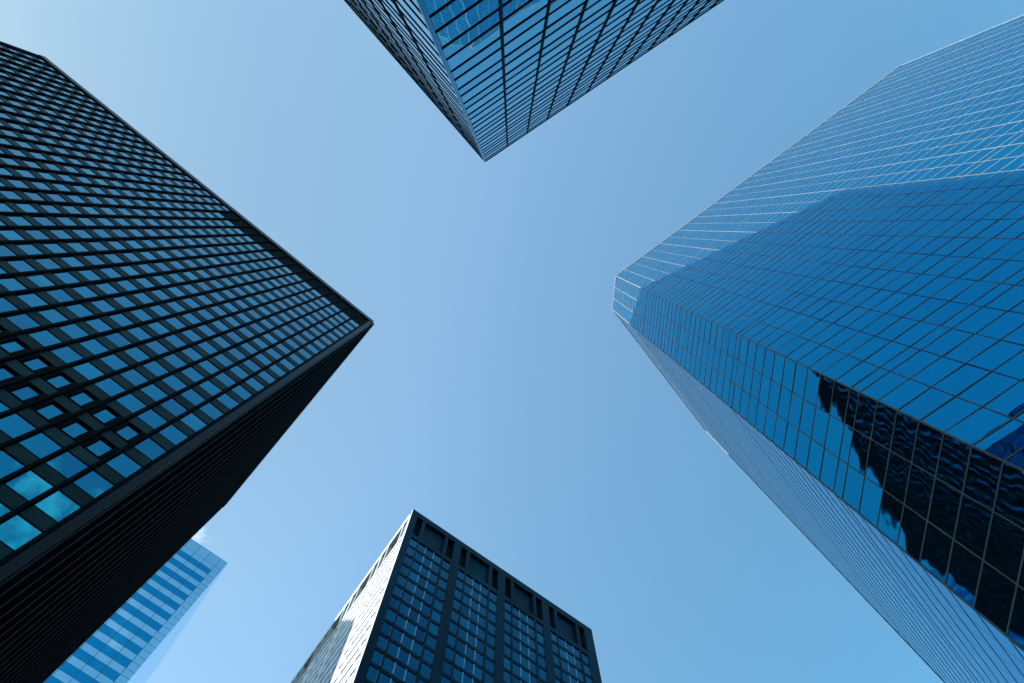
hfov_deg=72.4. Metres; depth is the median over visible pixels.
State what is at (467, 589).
window
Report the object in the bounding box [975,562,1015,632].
window
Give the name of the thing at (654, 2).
window
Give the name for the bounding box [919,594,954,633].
window
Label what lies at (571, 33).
window
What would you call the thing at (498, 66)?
window
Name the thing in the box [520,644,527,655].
window
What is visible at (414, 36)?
window
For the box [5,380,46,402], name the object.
window frame
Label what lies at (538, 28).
window
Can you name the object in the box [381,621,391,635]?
window
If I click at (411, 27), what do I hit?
window
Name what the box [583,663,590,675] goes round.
window
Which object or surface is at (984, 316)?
window
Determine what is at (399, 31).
window
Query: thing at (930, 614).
window
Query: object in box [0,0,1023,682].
sky
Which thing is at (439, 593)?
window
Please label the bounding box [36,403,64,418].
window
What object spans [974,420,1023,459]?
window
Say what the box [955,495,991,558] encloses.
window
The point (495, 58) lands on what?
window
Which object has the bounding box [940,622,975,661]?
window
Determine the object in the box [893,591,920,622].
window
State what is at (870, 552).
window
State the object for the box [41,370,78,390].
window frame
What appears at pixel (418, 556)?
window
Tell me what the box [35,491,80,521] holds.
window
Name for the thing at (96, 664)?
window
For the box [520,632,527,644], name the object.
window
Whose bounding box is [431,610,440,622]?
window
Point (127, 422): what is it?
window frame
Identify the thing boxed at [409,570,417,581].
window
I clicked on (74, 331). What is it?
window
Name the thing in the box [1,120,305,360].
window frame
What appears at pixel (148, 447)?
window
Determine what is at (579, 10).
window
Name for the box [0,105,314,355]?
window frame
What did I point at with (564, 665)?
window
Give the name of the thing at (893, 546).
window
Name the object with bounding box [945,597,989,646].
window
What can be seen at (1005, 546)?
window
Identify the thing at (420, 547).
window
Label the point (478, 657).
window
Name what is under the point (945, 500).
window
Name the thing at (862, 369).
window
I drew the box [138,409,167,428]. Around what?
window
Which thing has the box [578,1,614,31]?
window
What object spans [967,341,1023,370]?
window
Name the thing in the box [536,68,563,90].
window
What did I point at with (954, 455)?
window
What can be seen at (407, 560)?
window
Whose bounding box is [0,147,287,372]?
window frame
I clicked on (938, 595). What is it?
window
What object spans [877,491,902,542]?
window
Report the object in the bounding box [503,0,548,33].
window
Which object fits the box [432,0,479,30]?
window
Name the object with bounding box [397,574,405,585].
window
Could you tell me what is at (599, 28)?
window
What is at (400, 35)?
window
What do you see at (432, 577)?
window
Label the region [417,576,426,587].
window
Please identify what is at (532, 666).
window
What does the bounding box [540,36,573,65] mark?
window
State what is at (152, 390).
window
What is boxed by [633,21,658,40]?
window
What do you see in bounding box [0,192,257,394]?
window frame
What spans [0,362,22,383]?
window frame
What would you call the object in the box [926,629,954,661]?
window
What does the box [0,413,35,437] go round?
window
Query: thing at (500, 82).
window
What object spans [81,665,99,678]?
window
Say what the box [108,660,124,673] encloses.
window
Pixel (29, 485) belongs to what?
window
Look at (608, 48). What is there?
window
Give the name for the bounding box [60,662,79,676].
window
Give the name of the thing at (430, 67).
window
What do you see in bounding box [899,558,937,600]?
window
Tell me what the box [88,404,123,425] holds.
window frame
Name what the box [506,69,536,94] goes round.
window
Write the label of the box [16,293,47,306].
window
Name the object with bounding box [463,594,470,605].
window
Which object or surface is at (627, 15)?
window
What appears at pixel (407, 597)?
window
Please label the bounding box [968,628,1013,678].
window
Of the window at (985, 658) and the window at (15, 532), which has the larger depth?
the window at (15, 532)
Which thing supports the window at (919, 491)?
in the glass tower at (824, 323)
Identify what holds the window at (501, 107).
in the corner tower at (491, 78)
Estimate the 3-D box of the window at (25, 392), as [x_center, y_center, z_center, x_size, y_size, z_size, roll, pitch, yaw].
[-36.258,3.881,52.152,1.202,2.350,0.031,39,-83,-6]
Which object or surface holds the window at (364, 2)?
in the corner tower at (491, 78)
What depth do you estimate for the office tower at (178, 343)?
76.24 m
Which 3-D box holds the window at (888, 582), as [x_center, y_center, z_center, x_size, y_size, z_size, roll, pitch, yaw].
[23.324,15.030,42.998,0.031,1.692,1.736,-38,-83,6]
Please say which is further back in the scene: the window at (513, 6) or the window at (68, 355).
the window at (68, 355)
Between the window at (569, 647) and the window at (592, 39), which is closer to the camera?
the window at (592, 39)
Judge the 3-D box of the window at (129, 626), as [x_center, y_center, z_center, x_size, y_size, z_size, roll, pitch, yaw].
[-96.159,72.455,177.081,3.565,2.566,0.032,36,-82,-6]
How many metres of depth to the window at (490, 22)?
20.93 m
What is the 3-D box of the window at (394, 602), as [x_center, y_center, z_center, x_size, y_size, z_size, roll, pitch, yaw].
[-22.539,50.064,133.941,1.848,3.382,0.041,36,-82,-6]
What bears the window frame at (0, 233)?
in the office tower at (178, 343)
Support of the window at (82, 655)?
in the banded tower at (133, 638)
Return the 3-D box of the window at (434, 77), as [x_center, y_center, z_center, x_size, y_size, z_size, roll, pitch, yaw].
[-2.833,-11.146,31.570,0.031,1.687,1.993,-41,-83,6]
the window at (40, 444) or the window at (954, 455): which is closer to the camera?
the window at (954, 455)
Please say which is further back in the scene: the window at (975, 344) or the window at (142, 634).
the window at (142, 634)
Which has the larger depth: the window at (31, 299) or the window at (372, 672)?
the window at (372, 672)
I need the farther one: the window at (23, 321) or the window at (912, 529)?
the window at (23, 321)
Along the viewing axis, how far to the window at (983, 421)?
27.60 m
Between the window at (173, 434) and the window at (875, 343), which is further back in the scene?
the window at (173, 434)
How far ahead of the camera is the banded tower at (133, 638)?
183.11 m
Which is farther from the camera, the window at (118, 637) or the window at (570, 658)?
the window at (118, 637)
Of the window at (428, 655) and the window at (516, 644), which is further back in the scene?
the window at (516, 644)
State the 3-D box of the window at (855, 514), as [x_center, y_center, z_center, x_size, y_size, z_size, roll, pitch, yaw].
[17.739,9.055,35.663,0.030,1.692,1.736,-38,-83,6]
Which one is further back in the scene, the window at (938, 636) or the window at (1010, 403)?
the window at (938, 636)
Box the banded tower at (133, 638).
[43,539,227,682]
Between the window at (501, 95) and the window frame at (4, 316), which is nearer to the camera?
the window at (501, 95)
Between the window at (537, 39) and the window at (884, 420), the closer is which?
the window at (537, 39)
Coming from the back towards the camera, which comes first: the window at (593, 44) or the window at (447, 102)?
the window at (447, 102)
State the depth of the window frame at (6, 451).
46.60 m
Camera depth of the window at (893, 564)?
36.12 m
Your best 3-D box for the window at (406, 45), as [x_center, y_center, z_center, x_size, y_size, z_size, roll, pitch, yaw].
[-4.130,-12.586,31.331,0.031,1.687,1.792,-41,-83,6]
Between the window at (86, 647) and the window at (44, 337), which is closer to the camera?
the window at (44, 337)
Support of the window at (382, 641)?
in the office tower at (429, 601)
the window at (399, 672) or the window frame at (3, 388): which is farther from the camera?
the window at (399, 672)
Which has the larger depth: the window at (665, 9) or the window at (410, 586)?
the window at (410, 586)
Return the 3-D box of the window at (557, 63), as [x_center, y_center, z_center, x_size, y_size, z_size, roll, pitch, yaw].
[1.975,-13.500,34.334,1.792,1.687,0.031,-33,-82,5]
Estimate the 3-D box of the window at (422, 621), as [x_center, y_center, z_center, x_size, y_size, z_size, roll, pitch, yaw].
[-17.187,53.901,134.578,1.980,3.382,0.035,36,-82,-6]
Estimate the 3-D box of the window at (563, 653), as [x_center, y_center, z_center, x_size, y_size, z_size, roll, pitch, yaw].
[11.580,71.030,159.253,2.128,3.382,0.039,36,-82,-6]
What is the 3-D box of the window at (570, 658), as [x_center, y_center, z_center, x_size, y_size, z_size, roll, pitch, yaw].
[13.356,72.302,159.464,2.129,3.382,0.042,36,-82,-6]
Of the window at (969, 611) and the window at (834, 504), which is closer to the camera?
the window at (969, 611)
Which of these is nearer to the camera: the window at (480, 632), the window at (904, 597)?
the window at (904, 597)
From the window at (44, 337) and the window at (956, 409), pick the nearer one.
the window at (956, 409)
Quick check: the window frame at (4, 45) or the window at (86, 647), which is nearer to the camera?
the window frame at (4, 45)
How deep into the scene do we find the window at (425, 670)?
122.17 m
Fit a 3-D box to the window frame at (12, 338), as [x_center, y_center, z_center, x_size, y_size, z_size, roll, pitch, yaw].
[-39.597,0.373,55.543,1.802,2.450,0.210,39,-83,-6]
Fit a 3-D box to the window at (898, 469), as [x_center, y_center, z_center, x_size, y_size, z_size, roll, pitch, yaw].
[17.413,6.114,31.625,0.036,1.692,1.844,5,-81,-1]
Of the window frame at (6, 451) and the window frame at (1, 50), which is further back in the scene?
the window frame at (1, 50)
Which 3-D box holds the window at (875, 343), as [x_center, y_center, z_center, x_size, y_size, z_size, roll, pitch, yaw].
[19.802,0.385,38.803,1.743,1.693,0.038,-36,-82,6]
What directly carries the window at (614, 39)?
in the corner tower at (491, 78)
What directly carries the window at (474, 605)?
in the office tower at (429, 601)
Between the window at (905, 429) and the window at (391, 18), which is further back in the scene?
the window at (905, 429)
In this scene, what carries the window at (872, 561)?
in the glass tower at (824, 323)
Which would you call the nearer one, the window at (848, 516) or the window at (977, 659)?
the window at (977, 659)
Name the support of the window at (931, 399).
in the glass tower at (824, 323)
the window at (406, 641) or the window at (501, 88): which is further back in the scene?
the window at (406, 641)
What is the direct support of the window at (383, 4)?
in the corner tower at (491, 78)
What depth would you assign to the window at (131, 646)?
172.49 m
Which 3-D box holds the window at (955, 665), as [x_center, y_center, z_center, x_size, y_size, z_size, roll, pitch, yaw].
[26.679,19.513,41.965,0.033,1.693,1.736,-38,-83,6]
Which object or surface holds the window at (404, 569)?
in the office tower at (429, 601)
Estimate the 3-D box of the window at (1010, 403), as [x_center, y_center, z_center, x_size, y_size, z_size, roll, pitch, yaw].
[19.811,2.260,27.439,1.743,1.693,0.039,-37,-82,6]
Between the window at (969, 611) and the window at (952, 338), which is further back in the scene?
the window at (952, 338)
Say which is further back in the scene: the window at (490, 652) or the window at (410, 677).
the window at (490, 652)
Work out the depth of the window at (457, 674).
127.00 m
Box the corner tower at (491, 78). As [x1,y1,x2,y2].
[344,0,723,161]
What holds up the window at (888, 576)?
in the glass tower at (824, 323)
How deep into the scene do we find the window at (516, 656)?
145.31 m
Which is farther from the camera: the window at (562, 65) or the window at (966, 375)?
the window at (562, 65)
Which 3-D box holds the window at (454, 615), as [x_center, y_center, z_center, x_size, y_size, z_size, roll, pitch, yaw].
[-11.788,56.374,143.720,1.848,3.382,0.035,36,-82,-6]
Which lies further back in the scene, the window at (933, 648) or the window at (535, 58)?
the window at (933, 648)
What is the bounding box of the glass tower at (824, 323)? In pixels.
[612,15,1023,682]
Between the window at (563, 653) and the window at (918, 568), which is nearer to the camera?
the window at (918, 568)
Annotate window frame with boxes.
[0,60,342,333]
[0,78,334,341]
[0,84,328,346]
[0,98,321,350]
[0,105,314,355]
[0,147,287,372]
[0,158,279,378]
[0,179,267,386]
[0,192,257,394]
[0,215,243,403]
[0,233,229,412]
[0,260,213,423]
[0,284,195,436]
[0,325,8,333]
[0,336,32,354]
[0,347,151,466]
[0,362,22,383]
[0,388,124,484]
[0,429,93,506]
[0,483,57,531]
[1,50,350,331]
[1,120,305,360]
[1,316,174,450]
[2,45,355,327]
[2,67,338,338]
[2,131,296,366]
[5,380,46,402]
[14,49,216,209]
[17,353,55,372]
[29,54,225,209]
[31,399,70,421]
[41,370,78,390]
[56,417,94,440]
[64,387,100,407]
[81,434,118,458]
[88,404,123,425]
[111,420,144,442]
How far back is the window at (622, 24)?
35.64 m
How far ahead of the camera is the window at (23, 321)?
59.21 m
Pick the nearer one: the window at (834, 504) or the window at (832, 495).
the window at (832, 495)
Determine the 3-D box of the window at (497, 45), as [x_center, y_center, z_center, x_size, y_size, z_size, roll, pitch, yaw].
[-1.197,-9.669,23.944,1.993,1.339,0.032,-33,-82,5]
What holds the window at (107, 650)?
in the banded tower at (133, 638)
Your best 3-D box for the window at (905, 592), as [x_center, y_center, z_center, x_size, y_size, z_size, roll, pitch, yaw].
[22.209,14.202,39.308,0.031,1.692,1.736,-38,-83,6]
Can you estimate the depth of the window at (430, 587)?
147.40 m
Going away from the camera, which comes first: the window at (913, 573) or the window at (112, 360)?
the window at (913, 573)
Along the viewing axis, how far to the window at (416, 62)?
34.64 m
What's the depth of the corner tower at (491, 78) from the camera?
31.80 m
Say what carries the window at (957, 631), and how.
in the glass tower at (824, 323)
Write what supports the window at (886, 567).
in the glass tower at (824, 323)
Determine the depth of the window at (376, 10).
31.29 m
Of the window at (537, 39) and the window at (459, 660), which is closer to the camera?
the window at (537, 39)
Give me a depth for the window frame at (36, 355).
55.86 m
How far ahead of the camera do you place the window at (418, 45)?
25.59 m
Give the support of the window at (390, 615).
in the office tower at (429, 601)
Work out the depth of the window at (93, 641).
166.74 m
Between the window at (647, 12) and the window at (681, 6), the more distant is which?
the window at (681, 6)
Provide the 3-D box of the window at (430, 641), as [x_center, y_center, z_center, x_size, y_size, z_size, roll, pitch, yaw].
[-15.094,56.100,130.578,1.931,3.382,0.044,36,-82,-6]
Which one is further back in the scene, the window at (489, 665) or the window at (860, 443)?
the window at (489, 665)
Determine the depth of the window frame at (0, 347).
54.70 m
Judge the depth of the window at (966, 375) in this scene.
30.88 m
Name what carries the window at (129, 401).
in the office tower at (178, 343)
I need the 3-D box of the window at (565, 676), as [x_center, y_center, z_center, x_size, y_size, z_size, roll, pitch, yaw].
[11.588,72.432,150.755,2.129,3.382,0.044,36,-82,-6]
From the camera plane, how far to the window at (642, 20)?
38.58 m
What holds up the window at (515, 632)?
in the office tower at (429, 601)
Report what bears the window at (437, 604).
in the office tower at (429, 601)
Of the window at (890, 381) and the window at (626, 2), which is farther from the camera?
the window at (890, 381)
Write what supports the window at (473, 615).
in the office tower at (429, 601)
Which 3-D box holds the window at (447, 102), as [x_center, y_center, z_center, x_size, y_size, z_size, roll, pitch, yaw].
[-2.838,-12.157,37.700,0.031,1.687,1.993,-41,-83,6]
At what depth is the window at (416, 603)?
138.69 m
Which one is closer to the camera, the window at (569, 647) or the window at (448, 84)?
the window at (448, 84)
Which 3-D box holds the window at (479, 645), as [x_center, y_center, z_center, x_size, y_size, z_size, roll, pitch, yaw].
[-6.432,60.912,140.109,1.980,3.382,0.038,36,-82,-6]
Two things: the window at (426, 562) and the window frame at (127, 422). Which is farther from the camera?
the window at (426, 562)
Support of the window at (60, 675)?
in the banded tower at (133, 638)
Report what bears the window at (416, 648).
in the office tower at (429, 601)
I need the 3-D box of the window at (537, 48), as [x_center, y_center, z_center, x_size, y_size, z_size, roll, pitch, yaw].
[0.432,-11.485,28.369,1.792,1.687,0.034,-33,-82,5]
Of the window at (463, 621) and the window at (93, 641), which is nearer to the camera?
the window at (463, 621)
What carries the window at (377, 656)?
in the office tower at (429, 601)
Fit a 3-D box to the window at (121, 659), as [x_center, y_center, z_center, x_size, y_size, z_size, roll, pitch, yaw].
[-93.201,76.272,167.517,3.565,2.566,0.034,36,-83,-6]
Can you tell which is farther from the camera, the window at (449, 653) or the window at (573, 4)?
the window at (449, 653)
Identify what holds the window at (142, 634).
in the banded tower at (133, 638)
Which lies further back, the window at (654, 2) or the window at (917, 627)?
the window at (917, 627)
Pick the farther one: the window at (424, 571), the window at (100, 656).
the window at (100, 656)
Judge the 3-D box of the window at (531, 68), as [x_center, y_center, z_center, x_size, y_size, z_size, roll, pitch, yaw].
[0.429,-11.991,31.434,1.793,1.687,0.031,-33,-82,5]
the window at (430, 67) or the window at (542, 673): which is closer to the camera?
the window at (430, 67)
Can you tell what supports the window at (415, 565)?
in the office tower at (429, 601)
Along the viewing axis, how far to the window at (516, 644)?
149.57 m
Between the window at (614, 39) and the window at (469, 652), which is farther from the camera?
the window at (469, 652)
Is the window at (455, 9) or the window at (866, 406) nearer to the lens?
the window at (455, 9)
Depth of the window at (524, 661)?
145.55 m
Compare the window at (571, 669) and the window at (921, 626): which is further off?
the window at (571, 669)
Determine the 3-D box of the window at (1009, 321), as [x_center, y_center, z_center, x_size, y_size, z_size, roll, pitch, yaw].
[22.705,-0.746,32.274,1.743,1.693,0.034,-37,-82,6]
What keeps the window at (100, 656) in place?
in the banded tower at (133, 638)
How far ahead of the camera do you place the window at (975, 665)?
35.11 m
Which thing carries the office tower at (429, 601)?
on the ground
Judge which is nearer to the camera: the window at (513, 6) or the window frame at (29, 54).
the window at (513, 6)
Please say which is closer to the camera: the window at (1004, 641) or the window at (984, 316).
the window at (1004, 641)
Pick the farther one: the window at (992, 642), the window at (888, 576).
the window at (888, 576)
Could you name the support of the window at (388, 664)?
in the office tower at (429, 601)
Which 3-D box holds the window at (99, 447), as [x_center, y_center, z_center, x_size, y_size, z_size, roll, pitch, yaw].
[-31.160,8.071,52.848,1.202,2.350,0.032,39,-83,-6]
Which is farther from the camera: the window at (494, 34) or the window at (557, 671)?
the window at (557, 671)
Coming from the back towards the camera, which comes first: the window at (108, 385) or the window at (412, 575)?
the window at (412, 575)
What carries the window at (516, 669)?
in the office tower at (429, 601)
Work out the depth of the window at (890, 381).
34.52 m
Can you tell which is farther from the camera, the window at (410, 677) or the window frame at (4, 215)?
the window at (410, 677)
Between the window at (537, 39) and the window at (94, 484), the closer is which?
the window at (537, 39)
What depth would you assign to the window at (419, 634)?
130.39 m
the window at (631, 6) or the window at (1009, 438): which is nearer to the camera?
the window at (1009, 438)
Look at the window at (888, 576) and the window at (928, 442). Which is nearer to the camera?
the window at (928, 442)
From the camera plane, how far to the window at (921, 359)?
34.34 m
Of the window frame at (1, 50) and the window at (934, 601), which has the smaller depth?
the window at (934, 601)
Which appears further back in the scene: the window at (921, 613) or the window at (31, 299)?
the window at (31, 299)
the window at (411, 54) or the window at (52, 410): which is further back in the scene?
the window at (52, 410)
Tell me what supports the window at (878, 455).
in the glass tower at (824, 323)
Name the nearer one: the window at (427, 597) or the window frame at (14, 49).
the window frame at (14, 49)
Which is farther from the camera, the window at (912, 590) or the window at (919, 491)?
the window at (912, 590)
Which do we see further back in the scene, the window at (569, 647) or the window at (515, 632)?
the window at (569, 647)
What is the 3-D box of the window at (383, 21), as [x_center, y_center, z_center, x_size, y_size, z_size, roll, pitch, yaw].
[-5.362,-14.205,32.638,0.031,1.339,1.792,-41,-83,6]
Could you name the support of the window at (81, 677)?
in the banded tower at (133, 638)
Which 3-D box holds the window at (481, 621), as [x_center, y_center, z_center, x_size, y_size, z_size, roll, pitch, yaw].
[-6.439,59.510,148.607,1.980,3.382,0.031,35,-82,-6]
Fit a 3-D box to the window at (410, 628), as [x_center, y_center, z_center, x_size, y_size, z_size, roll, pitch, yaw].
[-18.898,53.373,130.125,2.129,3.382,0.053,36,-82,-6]
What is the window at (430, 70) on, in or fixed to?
in the corner tower at (491, 78)
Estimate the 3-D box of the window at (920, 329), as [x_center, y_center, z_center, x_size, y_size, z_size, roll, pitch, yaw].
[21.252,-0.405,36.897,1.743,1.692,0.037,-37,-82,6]
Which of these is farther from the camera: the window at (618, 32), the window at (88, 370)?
the window at (88, 370)
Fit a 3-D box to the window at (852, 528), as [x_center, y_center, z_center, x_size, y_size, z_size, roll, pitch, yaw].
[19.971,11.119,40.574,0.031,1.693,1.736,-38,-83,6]
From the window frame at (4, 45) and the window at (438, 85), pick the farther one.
the window frame at (4, 45)
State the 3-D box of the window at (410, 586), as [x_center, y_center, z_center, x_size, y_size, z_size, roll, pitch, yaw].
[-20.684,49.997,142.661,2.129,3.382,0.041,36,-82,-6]
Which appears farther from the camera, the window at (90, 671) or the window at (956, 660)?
the window at (90, 671)
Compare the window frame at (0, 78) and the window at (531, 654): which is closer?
the window frame at (0, 78)
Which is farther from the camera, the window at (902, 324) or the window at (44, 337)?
the window at (44, 337)
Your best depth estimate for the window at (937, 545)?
28.46 m
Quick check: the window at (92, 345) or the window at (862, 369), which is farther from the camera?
the window at (92, 345)
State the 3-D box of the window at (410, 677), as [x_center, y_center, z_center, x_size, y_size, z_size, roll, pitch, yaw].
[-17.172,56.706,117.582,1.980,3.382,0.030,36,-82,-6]
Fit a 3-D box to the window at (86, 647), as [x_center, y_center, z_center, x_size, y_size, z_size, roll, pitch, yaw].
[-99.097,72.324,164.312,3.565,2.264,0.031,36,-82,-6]
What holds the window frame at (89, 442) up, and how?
in the office tower at (178, 343)
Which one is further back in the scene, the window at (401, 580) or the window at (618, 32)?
the window at (401, 580)
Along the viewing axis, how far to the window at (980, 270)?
38.09 m
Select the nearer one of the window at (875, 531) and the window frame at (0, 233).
the window at (875, 531)
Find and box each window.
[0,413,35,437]
[0,450,23,477]
[0,515,41,549]
[5,470,52,499]
[6,313,40,329]
[11,385,40,399]
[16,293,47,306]
[19,432,61,457]
[28,330,61,345]
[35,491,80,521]
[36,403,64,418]
[37,308,68,322]
[46,451,87,477]
[50,346,82,362]
[53,670,71,682]
[58,323,88,338]
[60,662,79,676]
[61,421,88,437]
[67,656,85,669]
[72,362,103,379]
[73,470,113,497]
[74,649,92,663]
[74,671,93,682]
[79,339,108,354]
[81,643,98,656]
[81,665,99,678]
[86,439,113,455]
[87,636,104,650]
[88,657,106,671]
[93,631,110,643]
[94,378,125,395]
[94,651,111,664]
[99,354,128,369]
[99,625,116,637]
[100,645,118,658]
[101,666,119,680]
[106,453,141,477]
[107,639,123,651]
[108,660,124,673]
[111,613,127,625]
[112,633,129,645]
[113,653,130,666]
[116,393,146,412]
[120,369,148,385]
[120,647,136,659]
[123,621,139,633]
[125,641,142,653]
[134,438,165,459]
[136,630,151,642]
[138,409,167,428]
[140,384,167,400]
[159,425,187,444]
[160,398,186,416]
[364,2,386,28]
[366,665,377,682]
[370,0,396,31]
[371,0,392,24]
[371,650,382,665]
[375,19,396,44]
[376,10,403,43]
[376,635,386,649]
[378,672,390,682]
[380,0,413,41]
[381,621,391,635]
[382,0,406,28]
[382,656,394,673]
[383,21,407,50]
[385,608,394,621]
[386,11,417,49]
[387,642,398,658]
[389,596,398,609]
[390,32,412,58]
[391,628,402,642]
[393,23,423,60]
[393,585,402,596]
[393,663,405,680]
[394,0,438,54]
[395,615,405,629]
[397,0,434,44]
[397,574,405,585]
[397,648,408,664]
[399,602,408,615]
[400,12,443,66]
[400,35,426,66]
[400,564,408,575]
[401,634,412,649]
[402,591,412,603]
[403,555,411,565]
[404,670,415,682]
[405,621,415,635]
[406,45,431,75]
[406,580,414,592]
[408,609,418,622]
[408,655,418,671]
[409,29,447,75]
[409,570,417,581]
[411,54,434,81]
[411,641,421,655]
[412,561,420,571]
[412,597,421,610]
[414,39,451,85]
[414,551,422,562]
[414,586,423,598]
[414,627,424,641]
[416,62,438,88]
[417,543,425,552]
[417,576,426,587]
[417,615,427,628]
[420,566,428,577]
[420,662,430,678]
[421,52,454,92]
[421,603,429,616]
[423,557,430,567]
[423,592,431,603]
[423,648,432,663]
[425,60,457,99]
[426,582,434,592]
[426,634,435,648]
[428,572,436,582]
[429,622,437,635]
[430,70,459,104]
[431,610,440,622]
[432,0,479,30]
[434,77,462,111]
[434,598,441,610]
[436,588,444,599]
[438,0,499,46]
[438,85,464,115]
[441,91,467,122]
[443,10,499,58]
[443,660,450,675]
[445,646,452,660]
[447,24,500,70]
[447,102,470,129]
[447,634,454,646]
[449,621,456,633]
[451,610,457,621]
[452,39,501,78]
[453,667,461,682]
[455,653,463,667]
[456,49,501,88]
[456,640,464,653]
[458,627,466,640]
[459,61,502,95]
[460,616,467,627]
[461,604,468,615]
[462,69,502,102]
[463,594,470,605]
[464,584,471,594]
[464,659,472,673]
[465,78,503,108]
[465,646,473,659]
[467,84,503,113]
[467,633,475,646]
[468,621,476,633]
[469,92,503,118]
[469,610,477,621]
[470,599,478,610]
[471,97,504,123]
[473,103,504,127]
[474,108,504,131]
[474,665,481,679]
[475,652,482,665]
[476,639,483,651]
[477,627,484,639]
[478,616,484,627]
[486,646,493,658]
[486,658,493,673]
[487,634,494,645]
[503,0,530,19]
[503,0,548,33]
[504,6,547,44]
[504,19,545,56]
[504,657,509,669]
[505,32,543,64]
[505,42,541,74]
[506,53,539,80]
[506,60,538,88]
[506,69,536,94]
[506,75,536,100]
[507,83,534,104]
[513,627,518,638]
[513,638,519,650]
[513,650,519,662]
[513,663,519,676]
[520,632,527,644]
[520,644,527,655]
[521,655,527,668]
[521,668,528,682]
[529,649,535,661]
[529,661,536,674]
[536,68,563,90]
[537,62,565,84]
[538,53,568,78]
[538,655,544,667]
[539,46,570,71]
[539,667,545,680]
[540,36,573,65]
[542,27,576,55]
[543,14,581,48]
[545,4,584,37]
[547,0,585,27]
[554,666,560,677]
[560,648,566,659]
[561,659,567,670]
[562,671,569,682]
[564,47,593,71]
[566,642,572,652]
[567,40,596,63]
[567,653,574,664]
[569,31,600,57]
[569,665,575,676]
[572,23,604,48]
[575,11,609,41]
[575,658,581,669]
[576,669,583,681]
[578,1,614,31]
[581,0,612,22]
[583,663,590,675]
[588,42,614,63]
[591,36,617,56]
[594,27,622,50]
[598,19,627,42]
[601,9,633,35]
[605,0,638,26]
[610,0,634,17]
[615,23,642,45]
[620,17,646,37]
[624,6,653,30]
[629,0,657,21]
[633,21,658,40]
[639,14,663,32]
[643,4,670,26]
[660,2,685,22]
[822,355,860,378]
[823,485,848,513]
[825,495,851,524]
[837,362,877,386]
[839,507,866,537]
[842,517,869,548]
[843,466,863,510]
[847,505,874,535]
[848,430,869,474]
[849,337,889,359]
[854,394,876,436]
[857,531,884,561]
[859,478,881,525]
[859,540,887,572]
[862,372,906,399]
[862,526,895,563]
[862,550,886,577]
[863,519,893,552]
[864,342,907,366]
[865,440,888,487]
[871,402,895,448]
[875,555,902,585]
[876,318,918,340]
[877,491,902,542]
[877,564,903,593]
[878,571,905,602]
[879,379,928,408]
[881,543,914,580]
[882,534,914,570]
[883,554,913,588]
[884,452,910,502]
[891,412,917,460]
[892,351,939,377]
[892,577,920,609]
[892,584,921,617]
[893,322,936,345]
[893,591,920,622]
[898,506,925,561]
[899,388,952,419]
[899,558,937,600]
[900,549,939,591]
[901,569,934,607]
[901,578,934,615]
[903,298,946,319]
[905,464,934,518]
[909,600,938,633]
[909,612,935,642]
[910,619,933,645]
[911,357,962,385]
[911,609,936,637]
[912,423,942,475]
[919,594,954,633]
[919,602,951,638]
[920,522,951,581]
[920,586,958,628]
[921,397,979,430]
[921,577,962,622]
[922,302,967,324]
[922,329,972,355]
[924,569,965,613]
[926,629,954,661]
[926,640,948,665]
[927,624,956,657]
[927,636,950,662]
[928,479,960,537]
[931,279,975,300]
[933,364,988,394]
[936,434,969,491]
[938,627,972,666]
[940,613,978,655]
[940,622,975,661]
[941,649,969,681]
[943,334,997,362]
[943,606,984,652]
[943,645,974,681]
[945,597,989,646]
[946,408,1010,443]
[946,541,981,605]
[949,590,996,640]
[951,281,999,303]
[954,307,1005,332]
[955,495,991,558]
[957,653,984,682]
[958,372,1018,405]
[958,646,990,682]
[959,259,1005,279]
[961,641,998,682]
[964,448,1001,508]
[964,635,1005,680]
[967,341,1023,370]
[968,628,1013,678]
[972,621,1021,674]
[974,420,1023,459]
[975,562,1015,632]
[976,312,1023,338]
[978,614,1023,663]
[984,381,1023,416]
[985,513,1023,581]
[993,350,1023,379]
[994,463,1023,527]
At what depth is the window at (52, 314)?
63.07 m
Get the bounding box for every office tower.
[0,41,373,682]
[290,509,601,682]
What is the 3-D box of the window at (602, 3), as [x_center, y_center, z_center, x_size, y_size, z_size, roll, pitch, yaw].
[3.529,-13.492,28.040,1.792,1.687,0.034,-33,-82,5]
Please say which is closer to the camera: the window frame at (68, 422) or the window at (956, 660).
the window at (956, 660)
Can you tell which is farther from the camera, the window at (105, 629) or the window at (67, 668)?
the window at (105, 629)
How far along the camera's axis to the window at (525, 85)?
34.60 m
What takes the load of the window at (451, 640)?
in the office tower at (429, 601)
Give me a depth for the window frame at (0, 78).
109.68 m
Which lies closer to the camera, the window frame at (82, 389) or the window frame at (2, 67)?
the window frame at (82, 389)
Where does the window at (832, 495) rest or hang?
in the glass tower at (824, 323)
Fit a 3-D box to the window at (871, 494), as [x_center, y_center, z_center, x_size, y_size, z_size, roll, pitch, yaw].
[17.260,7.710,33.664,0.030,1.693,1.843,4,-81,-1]
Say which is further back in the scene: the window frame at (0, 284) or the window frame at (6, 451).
the window frame at (0, 284)
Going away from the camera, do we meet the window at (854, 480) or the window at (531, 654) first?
the window at (854, 480)
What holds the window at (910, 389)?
in the glass tower at (824, 323)
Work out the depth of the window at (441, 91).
34.87 m
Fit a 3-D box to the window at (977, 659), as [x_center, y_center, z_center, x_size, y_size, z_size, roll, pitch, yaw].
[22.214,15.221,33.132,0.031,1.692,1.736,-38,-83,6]
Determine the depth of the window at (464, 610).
148.26 m

